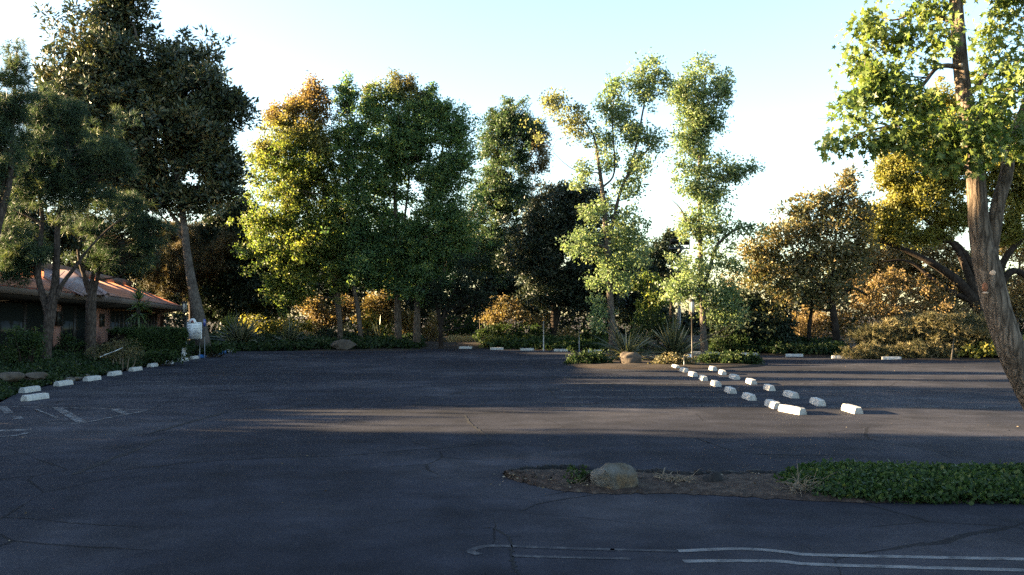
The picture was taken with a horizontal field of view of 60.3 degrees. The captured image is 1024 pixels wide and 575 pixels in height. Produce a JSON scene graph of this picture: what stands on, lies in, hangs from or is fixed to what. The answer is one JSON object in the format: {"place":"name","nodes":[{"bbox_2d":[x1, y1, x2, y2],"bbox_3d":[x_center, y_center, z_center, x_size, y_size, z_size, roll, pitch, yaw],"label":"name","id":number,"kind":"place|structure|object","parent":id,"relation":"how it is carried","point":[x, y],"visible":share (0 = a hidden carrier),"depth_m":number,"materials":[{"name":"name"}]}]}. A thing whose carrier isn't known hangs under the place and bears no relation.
{"place":"outdoors","nodes":[
{"label":"outdoors","id":0,"kind":"place"},
{"bbox_2d":[0,0,1023,316],"label":"sky","id":1,"kind":"structure","parent":0,"point":[780,54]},
{"bbox_2d":[37,317,1023,385],"bbox_3d":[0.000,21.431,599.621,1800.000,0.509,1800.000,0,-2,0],"label":"ground","id":2,"kind":"structure","parent":0,"point":[431,344],"depth_m":60.18,"materials":[{"name":"soil"}]},
{"bbox_2d":[0,323,50,363],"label":"dark bush","id":3,"kind":"object","parent":2,"relation":"on","point":[25,343],"visible":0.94,"depth_m":32.90,"materials":[{"name":"green plant"}]},
{"bbox_2d":[0,34,51,236],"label":"pine tree","id":4,"kind":"object","parent":2,"relation":"on","point":[14,110],"visible":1,"depth_m":29.07,"materials":[{"name":"green plant"}]},
{"bbox_2d":[5,187,47,238],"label":"shade tree","id":5,"kind":"object","parent":2,"relation":"on","point":[27,212],"visible":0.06,"depth_m":56.14,"materials":[{"name":"green plant"}]},
{"bbox_2d":[6,201,89,268],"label":"dark tree","id":6,"kind":"object","parent":2,"relation":"on","point":[69,244],"visible":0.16,"depth_m":61.66,"materials":[{"name":"green plant"}]},
{"bbox_2d":[56,330,85,353],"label":"dark bush","id":7,"kind":"object","parent":2,"relation":"on","point":[68,340],"visible":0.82,"depth_m":39.80,"materials":[{"name":"green plant"}]},
{"bbox_2d":[0,82,144,358],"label":"pine tree","id":8,"kind":"object","parent":2,"relation":"on","point":[60,169],"visible":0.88,"depth_m":35.88,"materials":[{"name":"green plant"}]},
{"bbox_2d":[0,341,156,399],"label":"ivy bed","id":9,"kind":"object","parent":2,"relation":"on","point":[59,364],"visible":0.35,"depth_m":32.99,"materials":[{"name":"green plant"}]},
{"bbox_2d":[0,372,24,381],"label":"boulder","id":10,"kind":"object","parent":9,"relation":"on","point":[10,376],"visible":0.91,"depth_m":27.27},
{"bbox_2d":[23,372,47,379],"bbox_3d":[-15.269,2.818,28.082,0.848,0.233,0.502,0,-2,0],"label":"boulder","id":11,"kind":"object","parent":9,"relation":"on","point":[35,375],"visible":0.92,"depth_m":27.98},
{"bbox_2d":[0,263,181,348],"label":"restaurant building","id":12,"kind":"structure","parent":2,"relation":"on","point":[21,307],"depth_m":44.72,"materials":[{"name":"ceramic"}]},
{"bbox_2d":[0,302,52,348],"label":"window frame","id":13,"kind":"structure","parent":12,"relation":"in","point":[31,315],"depth_m":41.45,"materials":[{"name":"brown glass"}]},
{"bbox_2d":[61,305,85,344],"bbox_3d":[-22.394,2.284,44.996,0.200,2.980,1.928,0,-2,12],"label":"window frame","id":14,"kind":"structure","parent":12,"relation":"in","point":[73,316],"depth_m":44.92,"materials":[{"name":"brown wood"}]},
{"bbox_2d":[110,311,156,329],"bbox_3d":[-25.463,2.928,59.586,0.200,2.630,17.035,0,-2,-13],"label":"window frame","id":15,"kind":"structure","parent":12,"relation":"in","point":[117,318],"depth_m":56.34,"materials":[{"name":"brown wood"}]},
{"bbox_2d":[61,210,161,286],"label":"dark tree","id":16,"kind":"object","parent":2,"relation":"on","point":[126,275],"visible":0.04,"depth_m":65.59,"materials":[{"name":"green plant"}]},
{"bbox_2d":[78,334,145,369],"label":"twiggy shrub","id":17,"kind":"object","parent":2,"relation":"on","point":[125,352],"visible":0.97,"depth_m":37.84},
{"bbox_2d":[60,185,185,355],"bbox_3d":[-17.776,-0.556,39.961,5.697,8.205,2.762,0,-2,0],"label":"pine tree","id":18,"kind":"object","parent":2,"relation":"on","point":[141,227],"visible":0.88,"depth_m":39.80,"materials":[{"name":"green plant"}]},
{"bbox_2d":[124,286,153,327],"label":"yucca plant","id":19,"kind":"object","parent":2,"relation":"on","point":[139,295],"visible":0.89,"depth_m":44.42,"materials":[{"name":"green plant"}]},
{"bbox_2d":[28,0,262,356],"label":"magnolia tree","id":20,"kind":"object","parent":2,"relation":"on","point":[101,67],"visible":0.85,"depth_m":49.82,"materials":[{"name":"green plant"}]},
{"bbox_2d":[106,324,189,359],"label":"clipped hedge","id":21,"kind":"object","parent":2,"relation":"on","point":[161,337],"visible":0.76,"depth_m":44.34,"materials":[{"name":"green plant"}]},
{"bbox_2d":[128,218,188,326],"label":"dark tree","id":22,"kind":"object","parent":2,"relation":"on","point":[173,299],"visible":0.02,"depth_m":81.11,"materials":[{"name":"green plant"}]},
{"bbox_2d":[134,347,189,365],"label":"shrub","id":23,"kind":"object","parent":2,"relation":"on","point":[160,358],"visible":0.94,"depth_m":41.31,"materials":[{"name":"green plant"}]},
{"bbox_2d":[126,218,239,339],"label":"pine tree","id":24,"kind":"object","parent":2,"relation":"on","point":[168,274],"visible":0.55,"depth_m":73.50,"materials":[{"name":"green plant"}]},
{"bbox_2d":[187,340,238,356],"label":"shrub","id":25,"kind":"object","parent":2,"relation":"on","point":[219,348],"visible":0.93,"depth_m":49.82,"materials":[{"name":"green plant"}]},
{"bbox_2d":[212,311,240,334],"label":"bush","id":26,"kind":"object","parent":2,"relation":"on","point":[226,323],"visible":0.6,"depth_m":68.64,"materials":[{"name":"green plant"}]},
{"bbox_2d":[178,196,290,329],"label":"dark tree","id":27,"kind":"object","parent":2,"relation":"on","point":[238,293],"visible":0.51,"depth_m":74.92,"materials":[{"name":"green plant"}]},
{"bbox_2d":[209,309,272,343],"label":"flax clump","id":28,"kind":"object","parent":2,"relation":"on","point":[241,332],"visible":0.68,"depth_m":60.61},
{"bbox_2d":[240,313,299,333],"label":"shrub","id":29,"kind":"object","parent":2,"relation":"on","point":[268,328],"visible":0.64,"depth_m":72.69,"materials":[{"name":"yellow plant"}]},
{"bbox_2d":[259,316,308,340],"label":"flax clump","id":30,"kind":"object","parent":2,"relation":"on","point":[290,334],"visible":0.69,"depth_m":61.76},
{"bbox_2d":[252,229,326,332],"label":"dark tree","id":31,"kind":"object","parent":2,"relation":"on","point":[315,287],"visible":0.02,"depth_m":78.50,"materials":[{"name":"green plant"}]},
{"bbox_2d":[225,69,374,338],"bbox_3d":[-15.448,-5.908,64.270,11.125,20.193,5.818,0,-2,0],"label":"sweetgum tree","id":32,"kind":"object","parent":2,"relation":"on","point":[307,250],"visible":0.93,"depth_m":63.38,"materials":[{"name":"green plant"}]},
{"bbox_2d":[281,318,319,334],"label":"gold shrub","id":33,"kind":"object","parent":2,"relation":"on","point":[304,324],"visible":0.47,"depth_m":69.64,"materials":[{"name":"green plant"}]},
{"bbox_2d":[188,331,425,355],"bbox_3d":[-15.346,3.936,64.297,18.555,1.451,29.666,0,-2,0],"label":"ivy","id":34,"kind":"object","parent":2,"relation":"on","point":[312,341],"visible":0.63,"depth_m":60.82,"materials":[{"name":"green plant"}]},
{"bbox_2d":[293,291,366,331],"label":"bush","id":35,"kind":"object","parent":2,"relation":"on","point":[319,313],"visible":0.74,"depth_m":68.70,"materials":[{"name":"yellow plant"}]},
{"bbox_2d":[311,228,374,329],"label":"dark tree","id":36,"kind":"object","parent":2,"relation":"on","point":[327,294],"visible":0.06,"depth_m":81.65,"materials":[{"name":"green plant"}]},
{"bbox_2d":[331,339,356,349],"bbox_3d":[-11.470,3.851,59.878,1.873,0.693,1.103,0,-2,0],"label":"boulder","id":37,"kind":"object","parent":2,"relation":"on","point":[343,344],"visible":1,"depth_m":59.49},
{"bbox_2d":[316,320,380,337],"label":"dark bush","id":38,"kind":"object","parent":2,"relation":"on","point":[330,332],"visible":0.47,"depth_m":65.92,"materials":[{"name":"green plant"}]},
{"bbox_2d":[319,70,385,336],"bbox_3d":[-11.598,-5.878,63.539,5.081,20.015,4.416,1,-2,-16],"label":"sweetgum tree","id":39,"kind":"object","parent":2,"relation":"on","point":[362,268],"visible":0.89,"depth_m":63.28,"materials":[{"name":"green plant"}]},
{"bbox_2d":[355,308,393,335],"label":"gold shrub","id":40,"kind":"object","parent":2,"relation":"on","point":[366,323],"visible":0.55,"depth_m":68.60,"materials":[{"name":"green plant"}]},
{"bbox_2d":[350,282,408,334],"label":"bush","id":41,"kind":"object","parent":2,"relation":"on","point":[386,314],"visible":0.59,"depth_m":69.58,"materials":[{"name":"orange plant"}]},
{"bbox_2d":[343,67,444,338],"bbox_3d":[-8.619,-6.024,64.940,8.383,20.714,6.232,0,-2,0],"label":"sweetgum tree","id":42,"kind":"object","parent":2,"relation":"on","point":[397,150],"visible":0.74,"depth_m":64.32,"materials":[{"name":"green plant"}]},
{"bbox_2d":[401,308,413,333],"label":"gold shrub","id":43,"kind":"object","parent":2,"relation":"on","point":[408,327],"visible":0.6,"depth_m":70.16,"materials":[{"name":"beige plant"}]},
{"bbox_2d":[378,216,462,329],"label":"dark tree","id":44,"kind":"object","parent":2,"relation":"on","point":[410,304],"visible":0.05,"depth_m":80.12,"materials":[{"name":"green plant"}]},
{"bbox_2d":[421,309,448,341],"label":"tan shrub","id":45,"kind":"object","parent":2,"relation":"on","point":[433,330],"visible":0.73,"depth_m":69.70,"materials":[{"name":"green plant"}]},
{"bbox_2d":[386,80,494,342],"bbox_3d":[-5.211,-5.385,64.333,8.059,19.599,5.423,-1,-2,26],"label":"sweetgum tree","id":46,"kind":"object","parent":2,"relation":"on","point":[450,229],"visible":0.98,"depth_m":63.63,"materials":[{"name":"green plant"}]},
{"bbox_2d":[444,311,481,338],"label":"grey shrub","id":47,"kind":"object","parent":2,"relation":"on","point":[469,327],"visible":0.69,"depth_m":71.65,"materials":[{"name":"green plant"}]},
{"bbox_2d":[446,334,485,341],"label":"dry verge","id":48,"kind":"structure","parent":2,"relation":"on","point":[460,338],"depth_m":68.54,"materials":[{"name":"green plant"}]},
{"bbox_2d":[419,251,516,348],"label":"dark tree","id":49,"kind":"object","parent":2,"relation":"on","point":[438,295],"visible":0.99,"depth_m":62.76,"materials":[{"name":"green plant"}]},
{"bbox_2d":[435,94,557,338],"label":"sweetgum tree","id":50,"kind":"object","parent":2,"relation":"on","point":[503,134],"visible":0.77,"depth_m":75.62,"materials":[{"name":"green plant"}]},
{"bbox_2d":[444,241,548,331],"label":"dark tree","id":51,"kind":"object","parent":2,"relation":"on","point":[511,288],"visible":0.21,"depth_m":81.18,"materials":[{"name":"green plant"}]},
{"bbox_2d":[478,332,536,347],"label":"leafy shrub","id":52,"kind":"object","parent":2,"relation":"on","point":[494,337],"visible":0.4,"depth_m":63.27,"materials":[{"name":"green plant"}]},
{"bbox_2d":[0,349,1023,574],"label":"parking lot","id":53,"kind":"structure","parent":2,"relation":"on","point":[425,509],"depth_m":14.31,"materials":[{"name":"asphalt"}]},
{"bbox_2d":[20,393,48,400],"bbox_3d":[-13.351,3.058,24.660,0.238,0.162,0.932,0,-2,8],"label":"wheel stop","id":54,"kind":"object","parent":53,"relation":"on","point":[36,396],"visible":1,"depth_m":24.50,"materials":[{"name":"white paint"}]},
{"bbox_2d":[0,402,148,436],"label":"worn stall marking","id":55,"kind":"object","parent":53,"relation":"on","point":[62,410],"visible":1,"depth_m":21.11,"materials":[{"name":"paint"}]},
{"bbox_2d":[185,316,201,358],"bbox_3d":[-17.216,2.711,47.480,0.912,2.329,0.235,0,-2,0],"label":"sign board","id":56,"kind":"object","parent":53,"relation":"on","point":[193,327],"visible":0.86,"depth_m":47.55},
{"bbox_2d":[3,397,1011,574],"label":"asphalt cracks","id":57,"kind":"object","parent":53,"relation":"on","point":[136,449],"visible":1,"depth_m":14.79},
{"bbox_2d":[87,354,931,397],"bbox_3d":[0.449,3.549,37.450,39.936,0.001,28.534,0,-2,9],"label":"worn stall marking","id":58,"kind":"object","parent":53,"relation":"on","point":[613,383],"visible":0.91,"depth_m":27.66,"materials":[{"name":"paint"}]},
{"bbox_2d":[467,544,678,559],"bbox_3d":[0.596,2.627,8.727,2.100,0.001,0.451,0,-2,7],"label":"faded stall marking","id":59,"kind":"object","parent":53,"relation":"on","point":[472,550],"visible":1,"depth_m":8.81,"materials":[{"name":"paint"}]},
{"bbox_2d":[509,464,777,474],"bbox_3d":[1.907,2.732,13.281,3.983,0.087,0.904,0,-2,0],"label":"broken asphalt edge","id":60,"kind":"object","parent":53,"relation":"on","point":[579,466],"visible":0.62,"depth_m":13.02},
{"bbox_2d":[568,354,763,369],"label":"traffic island","id":61,"kind":"structure","parent":53,"relation":"on","point":[643,365],"depth_m":40.35,"materials":[{"name":"soil"}]},
{"bbox_2d":[563,346,615,364],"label":"island shrub","id":62,"kind":"object","parent":61,"relation":"on","point":[593,356],"visible":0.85,"depth_m":42.26,"materials":[{"name":"green plant"}]},
{"bbox_2d":[519,47,675,354],"bbox_3d":[5.056,-4.966,51.766,9.275,18.086,3.541,0,-2,0],"label":"sweetgum tree","id":63,"kind":"object","parent":61,"relation":"on","point":[619,115],"visible":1,"depth_m":51.52,"materials":[{"name":"green plant"}]},
{"bbox_2d":[593,318,663,359],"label":"flax clump","id":64,"kind":"object","parent":61,"relation":"on","point":[625,347],"visible":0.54,"depth_m":44.93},
{"bbox_2d":[620,352,641,363],"bbox_3d":[5.657,3.374,42.091,1.046,0.612,0.891,0,-2,0],"label":"boulder","id":65,"kind":"object","parent":61,"relation":"on","point":[630,357],"visible":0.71,"depth_m":41.80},
{"bbox_2d":[635,317,709,357],"bbox_3d":[8.319,2.460,45.941,4.074,2.662,4.396,0,-2,0],"label":"flax clump","id":66,"kind":"object","parent":61,"relation":"on","point":[673,342],"visible":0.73,"depth_m":45.62,"materials":[{"name":"plant"}]},
{"bbox_2d":[647,352,699,364],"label":"island shrub","id":67,"kind":"object","parent":61,"relation":"on","point":[676,359],"visible":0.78,"depth_m":41.08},
{"bbox_2d":[689,299,694,362],"bbox_3d":[8.550,2.132,41.828,0.260,3.121,0.260,0,-2,0],"label":"lamp post","id":68,"kind":"object","parent":61,"relation":"on","point":[691,307],"visible":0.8,"depth_m":41.78,"materials":[{"name":"white metal"}]},
{"bbox_2d":[696,350,725,362],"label":"island shrub","id":69,"kind":"object","parent":61,"relation":"on","point":[713,357],"visible":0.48,"depth_m":42.20,"materials":[{"name":"green plant"}]},
{"bbox_2d":[655,49,772,353],"bbox_3d":[12.065,-5.131,52.858,6.918,18.474,3.944,-1,-2,16],"label":"sweetgum tree","id":70,"kind":"object","parent":61,"relation":"on","point":[699,121],"visible":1,"depth_m":52.69,"materials":[{"name":"green plant"}]},
{"bbox_2d":[718,350,764,364],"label":"island shrub","id":71,"kind":"object","parent":61,"relation":"on","point":[738,357],"visible":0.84,"depth_m":41.75,"materials":[{"name":"green plant"}]},
{"bbox_2d":[503,469,1015,502],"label":"strip soil","id":72,"kind":"structure","parent":53,"relation":"on","point":[762,487],"depth_m":11.88,"materials":[{"name":"soil"}]},
{"bbox_2d":[563,463,591,483],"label":"shrub","id":73,"kind":"object","parent":72,"relation":"on","point":[580,476],"visible":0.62,"depth_m":12.16,"materials":[{"name":"green plant"}]},
{"bbox_2d":[590,463,637,489],"bbox_3d":[1.396,2.599,12.006,0.665,0.426,0.502,0,-2,0],"label":"boulder","id":74,"kind":"object","parent":72,"relation":"on","point":[617,475],"visible":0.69,"depth_m":11.84,"materials":[{"name":"stone"}]},
{"bbox_2d":[653,471,696,483],"bbox_3d":[2.313,2.601,12.232,0.531,0.214,0.610,1,-2,-31],"label":"dry brush","id":75,"kind":"object","parent":72,"relation":"on","point":[677,478],"visible":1,"depth_m":12.23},
{"bbox_2d":[702,471,722,481],"bbox_3d":[2.789,2.652,12.280,0.277,0.187,0.254,0,-2,0],"label":"asphalt chunk","id":76,"kind":"object","parent":72,"relation":"on","point":[715,476],"visible":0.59,"depth_m":12.21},
{"bbox_2d":[770,465,844,497],"bbox_3d":[3.888,2.520,11.652,1.030,0.363,0.918,0,-2,0],"label":"dry brush","id":77,"kind":"object","parent":72,"relation":"on","point":[800,488],"visible":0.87,"depth_m":11.54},
{"bbox_2d":[773,457,1023,504],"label":"ivy hedge","id":78,"kind":"object","parent":72,"relation":"on","point":[987,483],"visible":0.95,"depth_m":11.57,"materials":[{"name":"green plant"}]},
{"bbox_2d":[814,0,1023,409],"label":"sweetgum tree","id":79,"kind":"object","parent":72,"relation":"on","point":[878,81],"visible":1,"depth_m":12.70,"materials":[{"name":"green plant"}]},
{"bbox_2d":[778,404,806,414],"bbox_3d":[6.786,2.950,21.330,0.238,0.165,0.932,0,-2,-14],"label":"wheel stop","id":80,"kind":"object","parent":53,"relation":"on","point":[791,409],"visible":1,"depth_m":21.17,"materials":[{"name":"white paint"}]},
{"bbox_2d":[678,547,1023,571],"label":"stall marking","id":81,"kind":"object","parent":53,"relation":"on","point":[856,565],"visible":1,"depth_m":8.48,"materials":[{"name":"paint"}]},
{"bbox_2d":[841,404,862,413],"bbox_3d":[8.306,2.957,21.516,0.235,0.163,0.933,0,-2,2],"label":"wheel stop","id":82,"kind":"object","parent":53,"relation":"on","point":[850,408],"visible":1,"depth_m":21.26,"materials":[{"name":"white paint"}]},
{"bbox_2d":[473,292,550,339],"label":"tawny shrub","id":83,"kind":"object","parent":2,"relation":"on","point":[518,314],"visible":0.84,"depth_m":66.76,"materials":[{"name":"orange plant"}]},
{"bbox_2d":[472,321,551,342],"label":"dark bush","id":84,"kind":"object","parent":2,"relation":"on","point":[480,333],"visible":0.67,"depth_m":65.75,"materials":[{"name":"green plant"}]},
{"bbox_2d":[47,244,1023,335],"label":"wood","id":85,"kind":"object","parent":2,"relation":"on","point":[571,321],"visible":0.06,"depth_m":91.40,"materials":[{"name":"green plant"}]},
{"bbox_2d":[485,330,642,351],"bbox_3d":[3.370,3.886,63.544,16.063,1.424,7.781,-1,-2,32],"label":"ivy border","id":86,"kind":"object","parent":2,"relation":"on","point":[552,341],"visible":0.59,"depth_m":61.21,"materials":[{"name":"green plant"}]},
{"bbox_2d":[491,174,667,335],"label":"magnolia tree","id":87,"kind":"object","parent":2,"relation":"on","point":[539,254],"visible":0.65,"depth_m":65.17,"materials":[{"name":"green plant"}]},
{"bbox_2d":[578,318,608,337],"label":"leafy shrub","id":88,"kind":"object","parent":2,"relation":"on","point":[585,333],"visible":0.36,"depth_m":62.28,"materials":[{"name":"green plant"}]},
{"bbox_2d":[605,253,676,334],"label":"dark tree","id":89,"kind":"object","parent":2,"relation":"on","point":[630,307],"visible":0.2,"depth_m":83.25,"materials":[{"name":"green plant"}]},
{"bbox_2d":[626,268,677,345],"bbox_3d":[9.495,1.373,60.000,3.883,5.344,2.173,0,-2,0],"label":"sweetgum","id":90,"kind":"object","parent":2,"relation":"on","point":[652,297],"visible":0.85,"depth_m":59.84,"materials":[{"name":"green plant"}]},
{"bbox_2d":[625,307,687,349],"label":"juniper bush","id":91,"kind":"object","parent":2,"relation":"on","point":[648,326],"visible":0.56,"depth_m":57.68,"materials":[{"name":"green plant"}]},
{"bbox_2d":[641,226,692,328],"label":"pine tree","id":92,"kind":"object","parent":2,"relation":"on","point":[660,261],"visible":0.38,"depth_m":87.48,"materials":[{"name":"green plant"}]},
{"bbox_2d":[669,239,689,333],"bbox_3d":[11.816,0.461,61.980,1.500,7.859,0.555,0,-2,0],"label":"floodlight pole","id":93,"kind":"object","parent":2,"relation":"on","point":[674,241],"visible":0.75,"depth_m":61.92,"materials":[{"name":"metal"}]},
{"bbox_2d":[696,329,788,353],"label":"dark bush","id":94,"kind":"object","parent":2,"relation":"on","point":[719,343],"visible":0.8,"depth_m":53.79,"materials":[{"name":"green plant"}]},
{"bbox_2d":[696,285,799,350],"bbox_3d":[14.855,1.934,55.109,6.140,4.288,3.834,0,-2,0],"label":"dark bush","id":95,"kind":"object","parent":2,"relation":"on","point":[758,327],"visible":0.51,"depth_m":54.41,"materials":[{"name":"green plant"}]},
{"bbox_2d":[700,333,849,355],"bbox_3d":[16.328,3.581,55.959,9.574,1.377,9.839,-1,-2,19],"label":"ivy hedge","id":96,"kind":"object","parent":2,"relation":"on","point":[803,345],"visible":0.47,"depth_m":52.76,"materials":[{"name":"green plant"}]},
{"bbox_2d":[727,161,881,341],"bbox_3d":[17.929,-2.022,54.572,9.949,11.749,4.382,0,-2,0],"label":"magnolia tree","id":97,"kind":"object","parent":2,"relation":"on","point":[816,253],"visible":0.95,"depth_m":54.17,"materials":[{"name":"green plant"}]},
{"bbox_2d":[793,280,829,341],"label":"tree","id":98,"kind":"object","parent":2,"relation":"on","point":[809,327],"visible":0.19,"depth_m":55.37,"materials":[{"name":"brown plant"}]},
{"bbox_2d":[790,298,855,343],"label":"autumn bush","id":99,"kind":"object","parent":2,"relation":"on","point":[816,316],"visible":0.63,"depth_m":57.11,"materials":[{"name":"orange plant"}]},
{"bbox_2d":[835,340,906,358],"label":"juniper bush","id":100,"kind":"object","parent":2,"relation":"on","point":[870,351],"visible":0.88,"depth_m":47.85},
{"bbox_2d":[846,264,920,328],"bbox_3d":[24.255,1.182,57.254,5.214,5.394,3.084,0,-2,0],"label":"autumn bush","id":101,"kind":"object","parent":2,"relation":"on","point":[893,293],"visible":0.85,"depth_m":56.87,"materials":[{"name":"orange plant"}]},
{"bbox_2d":[844,310,947,348],"bbox_3d":[21.666,2.564,49.134,6.582,2.713,2.804,0,-2,0],"label":"juniper bush","id":102,"kind":"object","parent":2,"relation":"on","point":[893,331],"visible":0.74,"depth_m":48.68,"materials":[{"name":"plant"}]},
{"bbox_2d":[836,235,971,316],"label":"dark tree","id":103,"kind":"object","parent":2,"relation":"on","point":[946,261],"visible":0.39,"depth_m":73.11,"materials":[{"name":"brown plant"}]},
{"bbox_2d":[888,337,960,357],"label":"juniper bush","id":104,"kind":"object","parent":2,"relation":"on","point":[923,350],"visible":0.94,"depth_m":47.62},
{"bbox_2d":[858,76,1023,316],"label":"oak tree","id":105,"kind":"object","parent":2,"relation":"on","point":[910,200],"visible":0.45,"depth_m":56.23,"materials":[{"name":"yellow plant"}]},
{"bbox_2d":[905,272,981,343],"bbox_3d":[27.638,1.439,56.370,4.924,4.914,3.145,0,-2,13],"label":"autumn bush","id":106,"kind":"object","parent":2,"relation":"on","point":[926,290],"visible":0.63,"depth_m":56.29,"materials":[{"name":"orange plant"}]},
{"bbox_2d":[911,310,991,355],"bbox_3d":[24.601,2.570,48.591,5.066,2.797,3.148,0,-2,9],"label":"juniper bush","id":107,"kind":"object","parent":2,"relation":"on","point":[966,328],"visible":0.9,"depth_m":47.99,"materials":[{"name":"plant"}]},
{"bbox_2d":[956,334,1023,358],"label":"ivy patch","id":108,"kind":"object","parent":2,"relation":"on","point":[988,349],"visible":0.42,"depth_m":47.34,"materials":[{"name":"green plant"}]},
{"bbox_2d":[999,233,1023,328],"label":"brown tree","id":109,"kind":"object","parent":2,"relation":"on","point":[1016,290],"visible":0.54,"depth_m":61.77,"materials":[{"name":"grey plant"}]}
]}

